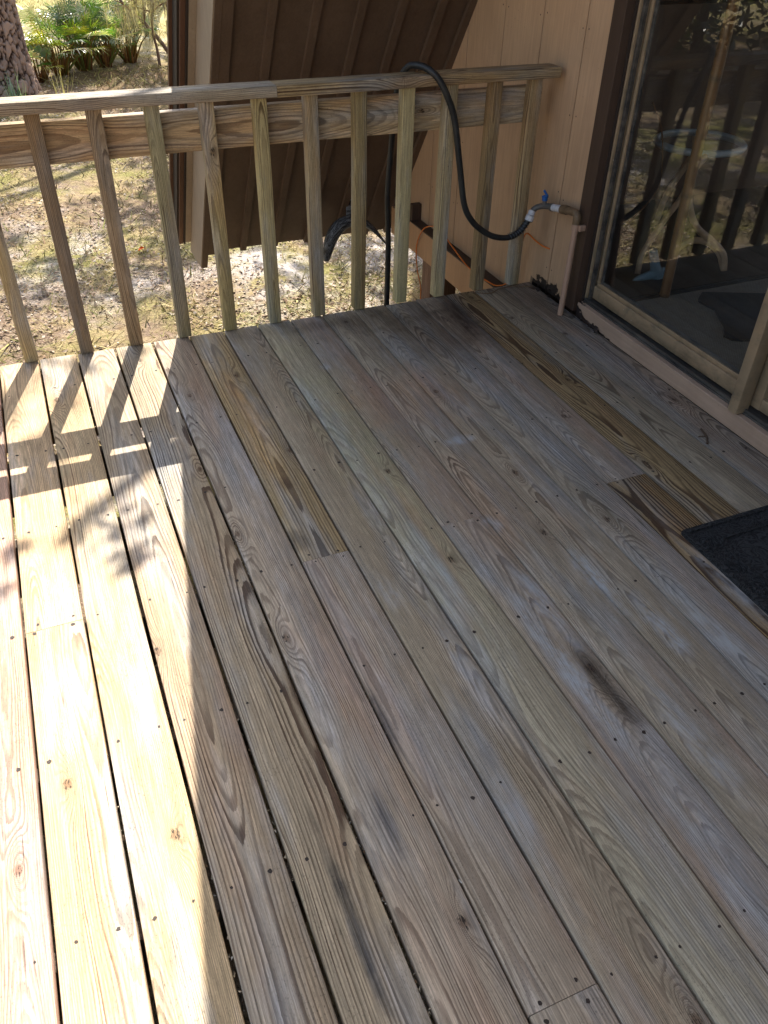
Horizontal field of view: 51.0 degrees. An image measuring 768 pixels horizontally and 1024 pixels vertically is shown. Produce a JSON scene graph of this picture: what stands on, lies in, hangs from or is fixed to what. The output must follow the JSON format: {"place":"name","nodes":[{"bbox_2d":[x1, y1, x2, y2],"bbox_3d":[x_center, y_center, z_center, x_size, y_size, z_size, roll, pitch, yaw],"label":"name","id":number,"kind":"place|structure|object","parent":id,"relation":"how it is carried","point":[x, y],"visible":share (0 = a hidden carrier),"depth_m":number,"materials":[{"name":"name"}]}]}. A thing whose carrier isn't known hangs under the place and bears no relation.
{"place":"outdoors","nodes":[
{"label":"outdoors","id":0,"kind":"place"},
{"bbox_2d":[16,0,167,88],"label":"grass","id":1,"kind":"structure","parent":0,"point":[65,78],"depth_m":11.52,"materials":[{"name":"green plant"}]},
{"bbox_2d":[0,0,460,1023],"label":"ground","id":2,"kind":"structure","parent":0,"point":[86,188],"depth_m":6.02,"materials":[{"name":"beige plant"}]},
{"bbox_2d":[0,71,25,96],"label":"grass tuft","id":3,"kind":"object","parent":2,"relation":"on","point":[10,92],"visible":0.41,"depth_m":9.92,"materials":[{"name":"green plant"}]},
{"bbox_2d":[0,0,41,96],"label":"pine tree","id":4,"kind":"object","parent":2,"relation":"on","point":[15,57],"visible":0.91,"depth_m":10.08,"materials":[{"name":"brown plant"}]},
{"bbox_2d":[27,42,63,82],"bbox_3d":[-4.666,-6.158,11.018,0.950,0.490,0.609,17,41,18],"label":"palmetto","id":5,"kind":"object","parent":2,"relation":"on","point":[43,52],"visible":0.67,"depth_m":11.03,"materials":[{"name":"green plant"}]},
{"bbox_2d":[40,60,73,93],"bbox_3d":[-4.136,-5.518,10.194,0.400,0.490,0.376,16,41,17],"label":"grass tuft","id":6,"kind":"object","parent":2,"relation":"on","point":[60,81],"visible":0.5,"depth_m":10.18,"materials":[{"name":"green plant"}]},
{"bbox_2d":[17,0,111,75],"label":"palmetto","id":7,"kind":"object","parent":2,"relation":"on","point":[65,60],"visible":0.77,"depth_m":11.13,"materials":[{"name":"green plant"}]},
{"bbox_2d":[26,0,127,70],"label":"palmetto","id":8,"kind":"object","parent":2,"relation":"on","point":[86,62],"visible":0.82,"depth_m":11.33,"materials":[{"name":"green plant"}]},
{"bbox_2d":[32,0,122,56],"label":"palmetto","id":9,"kind":"object","parent":2,"relation":"on","point":[89,5],"visible":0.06,"depth_m":11.88,"materials":[{"name":"green plant"}]},
{"bbox_2d":[35,0,166,67],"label":"mossy tree","id":10,"kind":"object","parent":2,"relation":"on","point":[131,12],"visible":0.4,"depth_m":11.15,"materials":[{"name":"green plant"}]},
{"bbox_2d":[56,0,147,67],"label":"palmetto","id":11,"kind":"object","parent":2,"relation":"on","point":[107,58],"visible":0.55,"depth_m":11.72,"materials":[{"name":"green plant"}]},
{"bbox_2d":[81,0,141,50],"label":"palmetto","id":12,"kind":"object","parent":2,"relation":"on","point":[92,1],"visible":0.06,"depth_m":12.38,"materials":[{"name":"green plant"}]},
{"bbox_2d":[92,6,161,62],"bbox_3d":[-3.894,-7.181,12.024,1.271,0.796,1.274,1,39,-1],"label":"palmetto","id":13,"kind":"object","parent":2,"relation":"on","point":[133,54],"visible":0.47,"depth_m":12.01,"materials":[{"name":"green plant"}]},
{"bbox_2d":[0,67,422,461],"bbox_3d":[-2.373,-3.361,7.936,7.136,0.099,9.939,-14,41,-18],"label":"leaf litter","id":14,"kind":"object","parent":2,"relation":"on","point":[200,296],"visible":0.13,"depth_m":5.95,"materials":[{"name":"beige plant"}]},
{"bbox_2d":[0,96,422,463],"bbox_3d":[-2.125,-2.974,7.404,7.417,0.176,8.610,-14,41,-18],"label":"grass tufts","id":15,"kind":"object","parent":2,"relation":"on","point":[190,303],"visible":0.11,"depth_m":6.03,"materials":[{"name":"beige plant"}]},
{"bbox_2d":[0,282,767,1023],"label":"deck","id":16,"kind":"structure","parent":2,"relation":"on","point":[530,602],"depth_m":1.90,"materials":[{"name":"brown wood"}]},
{"bbox_2d":[0,63,561,362],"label":"railing","id":17,"kind":"object","parent":16,"relation":"attached to","point":[259,123],"visible":0.98,"depth_m":3.00,"materials":[{"name":"brown wood"}]},
{"bbox_2d":[384,61,534,306],"bbox_3d":[0.034,-0.931,3.517,1.092,1.824,0.654,10,40,11],"label":"garden hose","id":18,"kind":"object","parent":17,"relation":"hanging from","point":[439,80],"visible":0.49,"depth_m":3.33,"materials":[{"name":"rubber"}]},
{"bbox_2d":[40,370,542,1017],"bbox_3d":[-0.432,0.190,2.165,0.729,0.020,2.751,-14,41,-18],"label":"gap debris","id":19,"kind":"object","parent":16,"relation":"on","point":[340,798],"visible":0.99,"depth_m":1.57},
{"bbox_2d":[471,286,532,293],"bbox_3d":[0.533,-1.015,3.664,0.296,0.012,0.049,-10,40,-14],"label":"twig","id":20,"kind":"object","parent":16,"relation":"on","point":[500,288],"visible":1,"depth_m":3.66,"materials":[{"name":"brown wood"}]},
{"bbox_2d":[531,190,585,315],"bbox_3d":[0.719,-1.112,3.443,0.061,0.454,0.308,-18,43,-22],"label":"water pipe","id":21,"kind":"object","parent":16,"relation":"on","point":[576,226],"visible":1,"depth_m":3.34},
{"bbox_2d":[698,428,707,443],"bbox_3d":[1.089,-0.261,2.749,0.030,0.009,0.090,6,39,5],"label":"twig","id":22,"kind":"object","parent":16,"relation":"on","point":[703,432],"visible":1,"depth_m":2.75,"materials":[{"name":"brown wood"}]},
{"bbox_2d":[681,505,767,614],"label":"doormat","id":23,"kind":"object","parent":16,"relation":"on","point":[733,549],"visible":1,"depth_m":2.29,"materials":[{"name":"rubber"}]},
{"bbox_2d":[167,0,767,457],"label":"house","id":24,"kind":"structure","parent":2,"relation":"on","point":[599,158],"depth_m":3.72,"materials":[{"name":"paint"}]},
{"bbox_2d":[323,199,384,261],"bbox_3d":[-0.170,-1.741,4.881,0.432,0.398,0.079,-14,41,-18],"label":"crescent hanger","id":25,"kind":"object","parent":24,"relation":"hanging from","point":[338,228],"visible":0.75,"depth_m":4.84,"materials":[{"name":"black rubber"}]},
{"bbox_2d":[416,226,549,298],"bbox_3d":[0.433,-1.104,4.308,0.054,1.108,1.243,-16,42,-20],"label":"cable","id":26,"kind":"object","parent":24,"relation":"attached to","point":[462,259],"visible":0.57,"depth_m":4.22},
{"bbox_2d":[624,102,663,225],"bbox_3d":[1.185,-1.542,3.578,0.160,0.520,0.007,-14,41,-18],"label":"garden hose","id":27,"kind":"object","parent":24,"relation":"attached to","point":[638,212],"visible":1,"depth_m":3.62,"materials":[{"name":"black rubber"}]},
{"bbox_2d":[633,247,664,280],"bbox_3d":[1.217,-1.123,3.656,0.177,0.157,0.068,-14,41,-18],"label":"ornament","id":28,"kind":"object","parent":24,"relation":"on","point":[656,271],"visible":0.95,"depth_m":3.66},
{"bbox_2d":[583,0,767,431],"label":"sliding door","id":29,"kind":"structure","parent":24,"relation":"in","point":[745,390],"depth_m":2.96,"materials":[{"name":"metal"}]},
{"bbox_2d":[635,129,746,273],"bbox_3d":[1.458,-1.499,3.847,0.429,0.492,0.801,9,39,9],"label":"table","id":30,"kind":"object","parent":24,"relation":"on","point":[711,242],"visible":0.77,"depth_m":3.72,"materials":[{"name":"grey paint"}]},
{"bbox_2d":[630,273,767,301],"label":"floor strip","id":31,"kind":"object","parent":24,"relation":"on","point":[701,287],"depth_m":3.61,"materials":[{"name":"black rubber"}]},
{"bbox_2d":[659,0,740,297],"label":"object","id":32,"kind":"object","parent":24,"relation":"on","point":[723,44],"visible":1,"depth_m":3.13,"materials":[{"name":"brown wood"}]},
{"bbox_2d":[636,278,767,369],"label":"rug","id":33,"kind":"object","parent":24,"relation":"on","point":[689,315],"depth_m":3.36,"materials":[{"name":"carpet"}]},
{"bbox_2d":[697,292,765,341],"bbox_3d":[1.802,-0.814,3.370,0.896,0.010,0.458,1,39,0],"label":"dark mat","id":34,"kind":"object","parent":33,"relation":"on","point":[737,314],"visible":0.91,"depth_m":3.40,"materials":[{"name":"black rubber"}]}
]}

